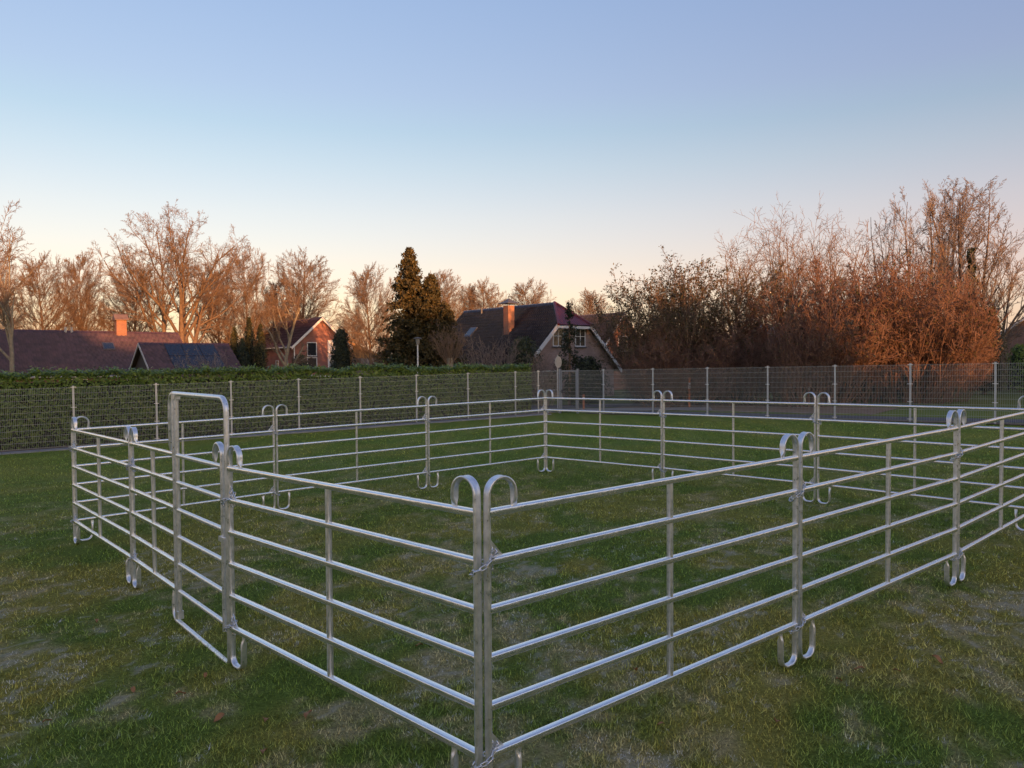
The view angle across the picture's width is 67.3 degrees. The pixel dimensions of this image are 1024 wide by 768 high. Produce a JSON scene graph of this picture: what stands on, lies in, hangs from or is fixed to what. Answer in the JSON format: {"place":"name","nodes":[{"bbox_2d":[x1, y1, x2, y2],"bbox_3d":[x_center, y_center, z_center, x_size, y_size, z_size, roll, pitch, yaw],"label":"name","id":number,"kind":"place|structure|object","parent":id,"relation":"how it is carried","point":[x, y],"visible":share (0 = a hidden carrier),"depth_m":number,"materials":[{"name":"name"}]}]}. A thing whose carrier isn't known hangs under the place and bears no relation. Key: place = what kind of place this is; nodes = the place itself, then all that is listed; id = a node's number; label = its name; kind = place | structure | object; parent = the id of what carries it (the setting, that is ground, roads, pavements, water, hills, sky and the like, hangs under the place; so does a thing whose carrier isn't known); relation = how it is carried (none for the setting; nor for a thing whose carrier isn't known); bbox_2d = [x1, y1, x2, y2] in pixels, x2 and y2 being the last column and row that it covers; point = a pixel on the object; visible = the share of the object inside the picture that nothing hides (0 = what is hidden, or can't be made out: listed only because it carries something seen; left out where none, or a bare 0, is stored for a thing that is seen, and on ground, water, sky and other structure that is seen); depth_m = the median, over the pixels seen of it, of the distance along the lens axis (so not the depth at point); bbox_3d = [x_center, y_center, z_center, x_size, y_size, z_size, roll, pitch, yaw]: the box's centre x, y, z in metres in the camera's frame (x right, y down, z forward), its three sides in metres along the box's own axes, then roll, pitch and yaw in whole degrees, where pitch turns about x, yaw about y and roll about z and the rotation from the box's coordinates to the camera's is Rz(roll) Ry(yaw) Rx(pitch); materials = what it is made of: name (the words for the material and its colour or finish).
{"place":"outdoors","nodes":[
{"label":"outdoors","id":0,"kind":"place"},
{"bbox_2d":[0,383,1023,767],"bbox_3d":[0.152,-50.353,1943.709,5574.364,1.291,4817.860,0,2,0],"label":"ground","id":1,"kind":"structure","parent":0,"point":[432,661],"depth_m":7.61,"materials":[{"name":"green plant"}]},
{"bbox_2d":[0,248,31,328],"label":"bare tree","id":2,"kind":"object","parent":1,"relation":"on","point":[12,271],"visible":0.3,"depth_m":74.32,"materials":[{"name":"brown plant"}]},
{"bbox_2d":[0,198,42,381],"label":"garden tree","id":3,"kind":"object","parent":1,"relation":"on","point":[7,324],"visible":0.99,"depth_m":45.29,"materials":[{"name":"brown plant"}]},
{"bbox_2d":[2,249,88,330],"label":"bare tree","id":4,"kind":"object","parent":1,"relation":"on","point":[53,318],"visible":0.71,"depth_m":73.51,"materials":[{"name":"brown plant"}]},
{"bbox_2d":[52,251,116,330],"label":"bare tree","id":5,"kind":"object","parent":1,"relation":"on","point":[87,296],"visible":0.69,"depth_m":77.32,"materials":[{"name":"brown plant"}]},
{"bbox_2d":[0,314,182,383],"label":"bungalow","id":6,"kind":"object","parent":1,"relation":"on","point":[71,349],"visible":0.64,"depth_m":54.68,"materials":[{"name":"grey tile"}]},
{"bbox_2d":[71,417,131,583],"bbox_3d":[-5.264,1.367,9.814,0.049,1.834,3.032,-2,2,-41],"label":"corral panel","id":7,"kind":"object","parent":1,"relation":"on","point":[98,515],"visible":0.95,"depth_m":9.79,"materials":[{"name":"metal"}]},
{"bbox_2d":[91,255,177,331],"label":"bare tree","id":8,"kind":"object","parent":1,"relation":"on","point":[130,324],"visible":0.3,"depth_m":80.89,"materials":[{"name":"brown plant"}]},
{"bbox_2d":[84,199,260,342],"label":"oak tree","id":9,"kind":"object","parent":1,"relation":"on","point":[183,276],"visible":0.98,"depth_m":66.47,"materials":[{"name":"brown plant"}]},
{"bbox_2d":[75,405,275,540],"bbox_3d":[-5.134,1.304,12.011,3.031,1.839,0.049,-2,2,-43],"label":"corral panel","id":10,"kind":"object","parent":1,"relation":"on","point":[182,472],"visible":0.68,"depth_m":11.99,"materials":[{"name":"metal"}]},
{"bbox_2d":[129,391,230,663],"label":"gate panel","id":11,"kind":"structure","parent":1,"relation":"on","point":[178,592],"depth_m":7.29,"materials":[{"name":"metal"}]},
{"bbox_2d":[129,342,273,380],"bbox_3d":[-20.228,-0.356,50.079,7.495,4.633,7.166,-2,2,-37],"label":"annex","id":12,"kind":"object","parent":1,"relation":"on","point":[148,356],"visible":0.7,"depth_m":48.23,"materials":[{"name":"grey tile"}]},
{"bbox_2d":[171,345,236,379],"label":"garden shrub","id":13,"kind":"object","parent":1,"relation":"on","point":[200,363],"visible":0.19,"depth_m":43.65,"materials":[{"name":"plant"}]},
{"bbox_2d":[187,268,245,342],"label":"bare tree","id":14,"kind":"object","parent":1,"relation":"on","point":[215,338],"visible":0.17,"depth_m":82.87,"materials":[{"name":"brown plant"}]},
{"bbox_2d":[229,325,239,356],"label":"columnar conifer","id":15,"kind":"object","parent":1,"relation":"on","point":[234,343],"visible":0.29,"depth_m":51.77,"materials":[{"name":"green plant"}]},
{"bbox_2d":[235,338,251,366],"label":"columnar conifer","id":16,"kind":"object","parent":1,"relation":"on","point":[242,356],"visible":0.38,"depth_m":50.81,"materials":[{"name":"green plant"}]},
{"bbox_2d":[212,243,279,344],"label":"bare tree","id":17,"kind":"object","parent":1,"relation":"on","point":[254,313],"visible":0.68,"depth_m":77.20,"materials":[{"name":"brown plant"}]},
{"bbox_2d":[243,316,255,366],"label":"columnar conifer","id":18,"kind":"object","parent":1,"relation":"on","point":[249,336],"visible":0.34,"depth_m":52.70,"materials":[{"name":"green plant"}]},
{"bbox_2d":[252,323,268,368],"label":"columnar conifer","id":19,"kind":"object","parent":1,"relation":"on","point":[259,353],"visible":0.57,"depth_m":51.74,"materials":[{"name":"green plant"}]},
{"bbox_2d":[0,412,539,452],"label":"soil strip","id":20,"kind":"object","parent":1,"relation":"on","point":[301,430],"visible":0.3,"depth_m":31.22,"materials":[{"name":"brown soil"}]},
{"bbox_2d":[0,360,532,450],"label":"laurel hedge","id":21,"kind":"object","parent":20,"relation":"on","point":[278,372],"visible":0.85,"depth_m":28.70,"materials":[{"name":"green plant"}]},
{"bbox_2d":[0,370,558,450],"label":"fence","id":22,"kind":"object","parent":20,"relation":"on","point":[457,395],"visible":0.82,"depth_m":29.54,"materials":[{"name":"metal"}]},
{"bbox_2d":[248,280,292,332],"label":"bare tree","id":23,"kind":"object","parent":1,"relation":"on","point":[275,288],"visible":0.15,"depth_m":91.10,"materials":[{"name":"brown plant"}]},
{"bbox_2d":[0,413,550,454],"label":"kerb","id":24,"kind":"structure","parent":1,"relation":"on","point":[254,435],"depth_m":29.36,"materials":[{"name":"concrete"}]},
{"bbox_2d":[260,271,314,377],"bbox_3d":[-12.616,-2.414,42.764,2.885,8.201,2.590,0,2,-2],"label":"garden tree","id":25,"kind":"object","parent":1,"relation":"on","point":[294,319],"visible":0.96,"depth_m":42.70,"materials":[{"name":"brown plant"}]},
{"bbox_2d":[290,353,312,376],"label":"evergreen shrub","id":26,"kind":"object","parent":1,"relation":"on","point":[303,363],"visible":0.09,"depth_m":49.73,"materials":[{"name":"green plant"}]},
{"bbox_2d":[261,246,344,328],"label":"bare tree","id":27,"kind":"object","parent":1,"relation":"on","point":[299,290],"visible":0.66,"depth_m":83.13,"materials":[{"name":"brown plant"}]},
{"bbox_2d":[255,317,351,377],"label":"gable house","id":28,"kind":"structure","parent":1,"relation":"on","point":[316,333],"depth_m":72.00,"materials":[{"name":"red brick"}]},
{"bbox_2d":[307,342,317,356],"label":"window","id":29,"kind":"structure","parent":28,"relation":"in","point":[312,346],"depth_m":71.38,"materials":[{"name":"glass"}]},
{"bbox_2d":[328,328,355,376],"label":"clipped conifer","id":30,"kind":"object","parent":1,"relation":"on","point":[340,355],"visible":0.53,"depth_m":49.59,"materials":[{"name":"green plant"}]},
{"bbox_2d":[332,313,367,344],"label":"bare tree","id":31,"kind":"object","parent":1,"relation":"on","point":[351,327],"visible":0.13,"depth_m":119.29,"materials":[{"name":"brown plant"}]},
{"bbox_2d":[275,396,427,509],"bbox_3d":[-2.827,1.189,14.012,3.032,1.841,0.049,-2,2,-39],"label":"corral panel","id":32,"kind":"object","parent":1,"relation":"on","point":[356,453],"visible":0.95,"depth_m":13.97,"materials":[{"name":"metal"}]},
{"bbox_2d":[226,445,482,767],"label":"corral panel","id":33,"kind":"object","parent":1,"relation":"on","point":[475,704],"visible":1,"depth_m":4.82,"materials":[{"name":"metal"}]},
{"bbox_2d":[348,341,380,374],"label":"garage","id":34,"kind":"structure","parent":1,"relation":"on","point":[363,357],"depth_m":82.81,"materials":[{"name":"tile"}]},
{"bbox_2d":[332,262,398,372],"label":"bare tree","id":35,"kind":"object","parent":1,"relation":"on","point":[362,287],"visible":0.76,"depth_m":65.38,"materials":[{"name":"brown plant"}]},
{"bbox_2d":[381,352,414,375],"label":"evergreen shrub","id":36,"kind":"object","parent":1,"relation":"on","point":[397,359],"visible":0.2,"depth_m":46.57,"materials":[{"name":"green plant"}]},
{"bbox_2d":[373,247,434,373],"bbox_3d":[-6.291,-3.600,47.926,5.411,9.926,5.001,0,2,0],"label":"conifer","id":37,"kind":"object","parent":1,"relation":"on","point":[407,285],"visible":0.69,"depth_m":47.12,"materials":[{"name":"green plant"}]},
{"bbox_2d":[406,270,456,374],"bbox_3d":[-4.995,-2.824,47.483,4.310,8.336,4.543,-1,2,-23],"label":"conifer","id":38,"kind":"object","parent":1,"relation":"on","point":[431,291],"visible":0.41,"depth_m":46.94,"materials":[{"name":"green plant"}]},
{"bbox_2d":[429,301,467,374],"bbox_3d":[-3.959,-1.886,46.956,3.479,6.385,3.301,-1,2,-13],"label":"conifer","id":39,"kind":"object","parent":1,"relation":"on","point":[449,316],"visible":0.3,"depth_m":46.59,"materials":[{"name":"green plant"}]},
{"bbox_2d":[429,319,472,373],"bbox_3d":[-3.279,-1.021,41.048,2.276,4.989,2.816,-1,2,-33],"label":"pollard willow","id":40,"kind":"object","parent":1,"relation":"on","point":[449,361],"visible":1,"depth_m":40.85,"materials":[{"name":"brown plant"}]},
{"bbox_2d":[435,269,470,320],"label":"bare tree","id":41,"kind":"object","parent":1,"relation":"on","point":[444,292],"visible":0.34,"depth_m":99.05,"materials":[{"name":"brown plant"}]},
{"bbox_2d":[450,283,482,319],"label":"bare tree","id":42,"kind":"object","parent":1,"relation":"on","point":[471,293],"visible":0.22,"depth_m":117.18,"materials":[{"name":"brown plant"}]},
{"bbox_2d":[457,276,506,317],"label":"bare tree","id":43,"kind":"object","parent":1,"relation":"on","point":[486,297],"visible":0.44,"depth_m":115.19,"materials":[{"name":"brown plant"}]},
{"bbox_2d":[427,390,545,487],"bbox_3d":[-0.455,1.075,15.937,3.031,1.841,0.049,-2,2,-39],"label":"corral panel","id":44,"kind":"object","parent":1,"relation":"on","point":[470,441],"visible":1,"depth_m":15.87,"materials":[{"name":"metal"}]},
{"bbox_2d":[453,328,523,373],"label":"garden shrub","id":45,"kind":"object","parent":1,"relation":"on","point":[498,352],"visible":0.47,"depth_m":42.76,"materials":[{"name":"plant"}]},
{"bbox_2d":[505,336,544,402],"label":"evergreen shrub","id":46,"kind":"object","parent":1,"relation":"on","point":[524,344],"visible":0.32,"depth_m":43.52,"materials":[{"name":"green plant"}]},
{"bbox_2d":[501,277,556,305],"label":"bare tree","id":47,"kind":"object","parent":1,"relation":"on","point":[534,300],"visible":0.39,"depth_m":120.96,"materials":[{"name":"brown plant"}]},
{"bbox_2d":[452,296,621,399],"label":"tiled house","id":48,"kind":"structure","parent":1,"relation":"on","point":[542,325],"depth_m":52.16,"materials":[{"name":"grey tile"}]},
{"bbox_2d":[552,328,563,347],"bbox_3d":[3.023,-3.004,49.970,1.070,1.270,0.098,-2,2,-39],"label":"window","id":49,"kind":"structure","parent":48,"relation":"in","point":[556,339],"depth_m":49.97,"materials":[{"name":"white glass"}]},
{"bbox_2d":[574,329,586,347],"bbox_3d":[4.570,-3.048,51.236,1.070,1.270,0.098,-2,2,-39],"label":"window","id":50,"kind":"structure","parent":48,"relation":"in","point":[582,332],"depth_m":51.31,"materials":[{"name":"white glass"}]},
{"bbox_2d":[521,347,571,405],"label":"garden shrub","id":51,"kind":"object","parent":1,"relation":"on","point":[546,368],"visible":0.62,"depth_m":41.81,"materials":[{"name":"plant"}]},
{"bbox_2d":[555,355,561,408],"bbox_3d":[2.326,-0.095,39.006,0.080,2.750,0.600,1,2,38],"label":"traffic sign","id":52,"kind":"object","parent":1,"relation":"on","point":[558,361],"visible":0.9,"depth_m":38.98,"materials":[{"name":"metal"}]},
{"bbox_2d":[559,369,578,412],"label":"gate","id":53,"kind":"structure","parent":1,"relation":"on","point":[576,377],"depth_m":35.72,"materials":[{"name":"metal"}]},
{"bbox_2d":[551,302,591,405],"bbox_3d":[3.203,-1.655,41.941,2.261,5.857,2.106,0,2,19],"label":"conifer","id":54,"kind":"object","parent":1,"relation":"on","point":[567,346],"visible":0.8,"depth_m":41.90,"materials":[{"name":"green plant"}]},
{"bbox_2d":[562,355,614,404],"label":"evergreen shrub","id":55,"kind":"object","parent":1,"relation":"on","point":[587,364],"visible":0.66,"depth_m":42.36,"materials":[{"name":"green plant"}]},
{"bbox_2d":[565,287,613,314],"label":"bare tree","id":56,"kind":"object","parent":1,"relation":"on","point":[588,298],"visible":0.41,"depth_m":128.58,"materials":[{"name":"brown plant"}]},
{"bbox_2d":[545,390,662,479],"bbox_3d":[1.811,1.019,15.808,0.049,1.837,3.031,-2,2,-45],"label":"corral panel","id":57,"kind":"object","parent":1,"relation":"on","point":[620,438],"visible":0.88,"depth_m":15.71,"materials":[{"name":"metal"}]},
{"bbox_2d":[531,407,711,411],"bbox_3d":[4.449,1.239,37.373,10.181,0.203,2.436,0,2,13],"label":"gravel bed","id":58,"kind":"object","parent":1,"relation":"on","point":[658,408],"visible":0.5,"depth_m":37.00,"materials":[{"name":"grey gravel"}]},
{"bbox_2d":[584,278,684,401],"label":"leafy shrub","id":59,"kind":"object","parent":1,"relation":"on","point":[609,337],"visible":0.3,"depth_m":42.29,"materials":[{"name":"brown plant"}]},
{"bbox_2d":[483,434,798,767],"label":"corral panel","id":60,"kind":"object","parent":1,"relation":"on","point":[668,639],"visible":1,"depth_m":4.77,"materials":[{"name":"metal"}]},
{"bbox_2d":[469,547,497,576],"bbox_3d":[-0.149,0.927,4.072,0.167,0.170,0.121,-2,2,-39],"label":"chain","id":61,"kind":"object","parent":60,"relation":"attached to","point":[472,573],"visible":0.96,"depth_m":4.04,"materials":[{"name":"metal"}]},
{"bbox_2d":[471,740,498,767],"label":"chain","id":62,"kind":"object","parent":60,"relation":"attached to","point":[486,761],"visible":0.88,"depth_m":4.07,"materials":[{"name":"metal"}]},
{"bbox_2d":[612,338,703,406],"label":"twiggy bush","id":63,"kind":"object","parent":1,"relation":"on","point":[645,377],"visible":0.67,"depth_m":37.79,"materials":[{"name":"brown plant"}]},
{"bbox_2d":[623,335,704,399],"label":"evergreen shrub","id":64,"kind":"object","parent":1,"relation":"on","point":[635,394],"visible":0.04,"depth_m":42.04,"materials":[{"name":"green plant"}]},
{"bbox_2d":[592,254,746,402],"bbox_3d":[8.507,-3.026,40.597,7.070,8.366,9.245,0,2,27],"label":"leafy shrub","id":65,"kind":"object","parent":1,"relation":"on","point":[640,316],"visible":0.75,"depth_m":39.12,"materials":[{"name":"brown plant"}]},
{"bbox_2d":[625,320,747,406],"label":"twiggy bush","id":66,"kind":"object","parent":1,"relation":"on","point":[670,360],"visible":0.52,"depth_m":37.85,"materials":[{"name":"brown plant"}]},
{"bbox_2d":[635,245,800,400],"bbox_3d":[10.796,-3.356,41.798,10.308,8.861,7.883,1,2,37],"label":"leafy shrub","id":67,"kind":"object","parent":1,"relation":"on","point":[721,317],"visible":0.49,"depth_m":39.61,"materials":[{"name":"brown plant"}]},
{"bbox_2d":[698,352,757,399],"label":"evergreen shrub","id":68,"kind":"object","parent":1,"relation":"on","point":[729,392],"visible":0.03,"depth_m":42.92,"materials":[{"name":"green plant"}]},
{"bbox_2d":[675,322,788,405],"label":"twiggy bush","id":69,"kind":"object","parent":1,"relation":"on","point":[719,363],"visible":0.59,"depth_m":37.45,"materials":[{"name":"brown plant"}]},
{"bbox_2d":[663,391,815,501],"bbox_3d":[3.909,1.025,13.586,0.049,1.835,3.031,-2,2,-42],"label":"corral panel","id":70,"kind":"object","parent":1,"relation":"on","point":[733,431],"visible":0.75,"depth_m":13.54,"materials":[{"name":"metal"}]},
{"bbox_2d":[667,208,814,400],"bbox_3d":[13.277,-4.384,41.430,8.035,10.758,10.586,0,2,23],"label":"bare shrub","id":71,"kind":"object","parent":1,"relation":"on","point":[745,271],"visible":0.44,"depth_m":41.89,"materials":[{"name":"brown plant"}]},
{"bbox_2d":[615,402,896,414],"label":"leaf litter verge","id":72,"kind":"structure","parent":1,"relation":"on","point":[867,410],"depth_m":34.45,"materials":[{"name":"brown plant"}]},
{"bbox_2d":[729,331,817,404],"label":"twiggy bush","id":73,"kind":"object","parent":1,"relation":"on","point":[762,385],"visible":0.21,"depth_m":38.48,"materials":[{"name":"brown plant"}]},
{"bbox_2d":[770,325,823,401],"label":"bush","id":74,"kind":"object","parent":1,"relation":"on","point":[800,380],"visible":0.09,"depth_m":38.92,"materials":[{"name":"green plant"}]},
{"bbox_2d":[579,362,1022,423],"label":"fence","id":75,"kind":"object","parent":1,"relation":"on","point":[637,406],"visible":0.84,"depth_m":29.04,"materials":[{"name":"metal"}]},
{"bbox_2d":[757,307,855,406],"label":"twiggy bush","id":76,"kind":"object","parent":1,"relation":"on","point":[791,360],"visible":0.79,"depth_m":34.79,"materials":[{"name":"brown plant"}]},
{"bbox_2d":[594,413,1023,424],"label":"soil edge","id":77,"kind":"object","parent":1,"relation":"on","point":[872,420],"visible":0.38,"depth_m":27.16,"materials":[{"name":"brown soil"}]},
{"bbox_2d":[737,257,911,403],"bbox_3d":[15.514,-2.523,37.582,8.399,7.163,8.305,-1,2,-23],"label":"twiggy bush","id":78,"kind":"object","parent":1,"relation":"on","point":[854,335],"visible":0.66,"depth_m":35.59,"materials":[{"name":"brown plant"}]},
{"bbox_2d":[762,194,897,314],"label":"bare shrub","id":79,"kind":"object","parent":1,"relation":"on","point":[830,267],"visible":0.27,"depth_m":45.18,"materials":[{"name":"brown plant"}]},
{"bbox_2d":[734,194,943,342],"bbox_3d":[17.425,-5.239,44.545,10.905,12.138,8.277,0,2,-1],"label":"bare shrub","id":80,"kind":"object","parent":1,"relation":"on","point":[787,267],"visible":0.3,"depth_m":43.49,"materials":[{"name":"brown plant"}]},
{"bbox_2d":[762,248,951,403],"bbox_3d":[17.184,-2.871,39.003,8.734,7.676,9.302,1,2,45],"label":"twiggy bush","id":81,"kind":"object","parent":1,"relation":"on","point":[819,292],"visible":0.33,"depth_m":37.26,"materials":[{"name":"brown plant"}]},
{"bbox_2d":[823,311,914,398],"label":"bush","id":82,"kind":"object","parent":1,"relation":"on","point":[865,385],"visible":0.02,"depth_m":40.12,"materials":[{"name":"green plant"}]},
{"bbox_2d":[798,410,958,659],"bbox_3d":[3.404,1.218,6.961,3.031,1.841,0.049,-2,2,-39],"label":"corral panel","id":83,"kind":"object","parent":1,"relation":"on","point":[888,554],"visible":0.96,"depth_m":6.83,"materials":[{"name":"metal"}]},
{"bbox_2d":[798,241,1012,403],"bbox_3d":[19.068,-3.002,38.500,9.324,7.881,9.429,0,2,21],"label":"twiggy bush","id":84,"kind":"object","parent":1,"relation":"on","point":[993,325],"visible":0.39,"depth_m":35.83,"materials":[{"name":"brown plant"}]},
{"bbox_2d":[865,180,958,306],"bbox_3d":[27.221,-6.636,51.819,5.806,14.163,5.938,0,2,0],"label":"tall tree","id":85,"kind":"object","parent":1,"relation":"on","point":[928,227],"visible":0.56,"depth_m":51.57,"materials":[{"name":"brown plant"}]},
{"bbox_2d":[817,392,1023,530],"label":"corral panel","id":86,"kind":"object","parent":1,"relation":"on","point":[914,442],"visible":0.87,"depth_m":11.22,"materials":[{"name":"metal"}]},
{"bbox_2d":[854,265,1002,403],"bbox_3d":[19.734,-2.321,36.866,6.810,6.556,6.394,0,2,-3],"label":"twiggy bush","id":87,"kind":"object","parent":1,"relation":"on","point":[951,337],"visible":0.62,"depth_m":35.22,"materials":[{"name":"brown plant"}]},
{"bbox_2d":[893,307,975,396],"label":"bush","id":88,"kind":"object","parent":1,"relation":"on","point":[928,382],"visible":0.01,"depth_m":40.30,"materials":[{"name":"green plant"}]},
{"bbox_2d":[908,176,998,311],"bbox_3d":[31.131,-7.126,54.555,5.955,14.924,6.142,0,2,21],"label":"tall tree","id":89,"kind":"object","parent":1,"relation":"on","point":[966,217],"visible":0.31,"depth_m":54.05,"materials":[{"name":"brown plant"}]},
{"bbox_2d":[911,318,997,401],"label":"twiggy bush","id":90,"kind":"object","parent":1,"relation":"on","point":[971,379],"visible":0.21,"depth_m":36.76,"materials":[{"name":"brown plant"}]},
{"bbox_2d":[921,176,1023,319],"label":"tall tree","id":91,"kind":"object","parent":1,"relation":"on","point":[961,223],"visible":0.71,"depth_m":49.69,"materials":[{"name":"brown plant"}]},
{"bbox_2d":[966,247,978,308],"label":"ivy","id":92,"kind":"object","parent":91,"relation":"attached to","point":[970,260],"visible":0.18,"depth_m":49.30,"materials":[{"name":"green plant"}]},
{"bbox_2d":[955,306,1013,393],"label":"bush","id":93,"kind":"object","parent":1,"relation":"on","point":[981,387],"visible":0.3,"depth_m":42.15,"materials":[{"name":"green plant"}]},
{"bbox_2d":[953,234,1023,351],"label":"tall tree","id":94,"kind":"object","parent":1,"relation":"on","point":[1005,313],"visible":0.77,"depth_m":48.13,"materials":[{"name":"brown plant"}]},
{"bbox_2d":[957,409,1023,581],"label":"corral panel","id":95,"kind":"object","parent":1,"relation":"on","point":[1001,462],"visible":0.93,"depth_m":8.59,"materials":[{"name":"metal"}]},
{"bbox_2d":[1000,317,1023,381],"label":"barn","id":96,"kind":"structure","parent":1,"relation":"on","point":[1019,340],"depth_m":63.42,"materials":[{"name":"brown brick"}]},
{"bbox_2d":[1002,344,1023,391],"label":"evergreen shrub","id":97,"kind":"object","parent":1,"relation":"on","point":[1017,356],"visible":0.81,"depth_m":45.74,"materials":[{"name":"green plant"}]},
{"bbox_2d":[0,0,1023,360],"label":"sky","id":98,"kind":"structure","parent":0,"point":[556,143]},
{"bbox_2d":[579,312,633,389],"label":"house","id":99,"kind":"structure","parent":0,"point":[586,317],"depth_m":64.16,"materials":[{"name":"orange brick"}]},
{"bbox_2d":[531,402,739,408],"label":"road","id":100,"kind":"structure","parent":0,"point":[572,406],"depth_m":40.54,"materials":[{"name":"grey asphalt"}]},
{"bbox_2d":[617,411,1023,422],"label":"path","id":101,"kind":"structure","parent":0,"point":[878,417],"depth_m":29.49,"materials":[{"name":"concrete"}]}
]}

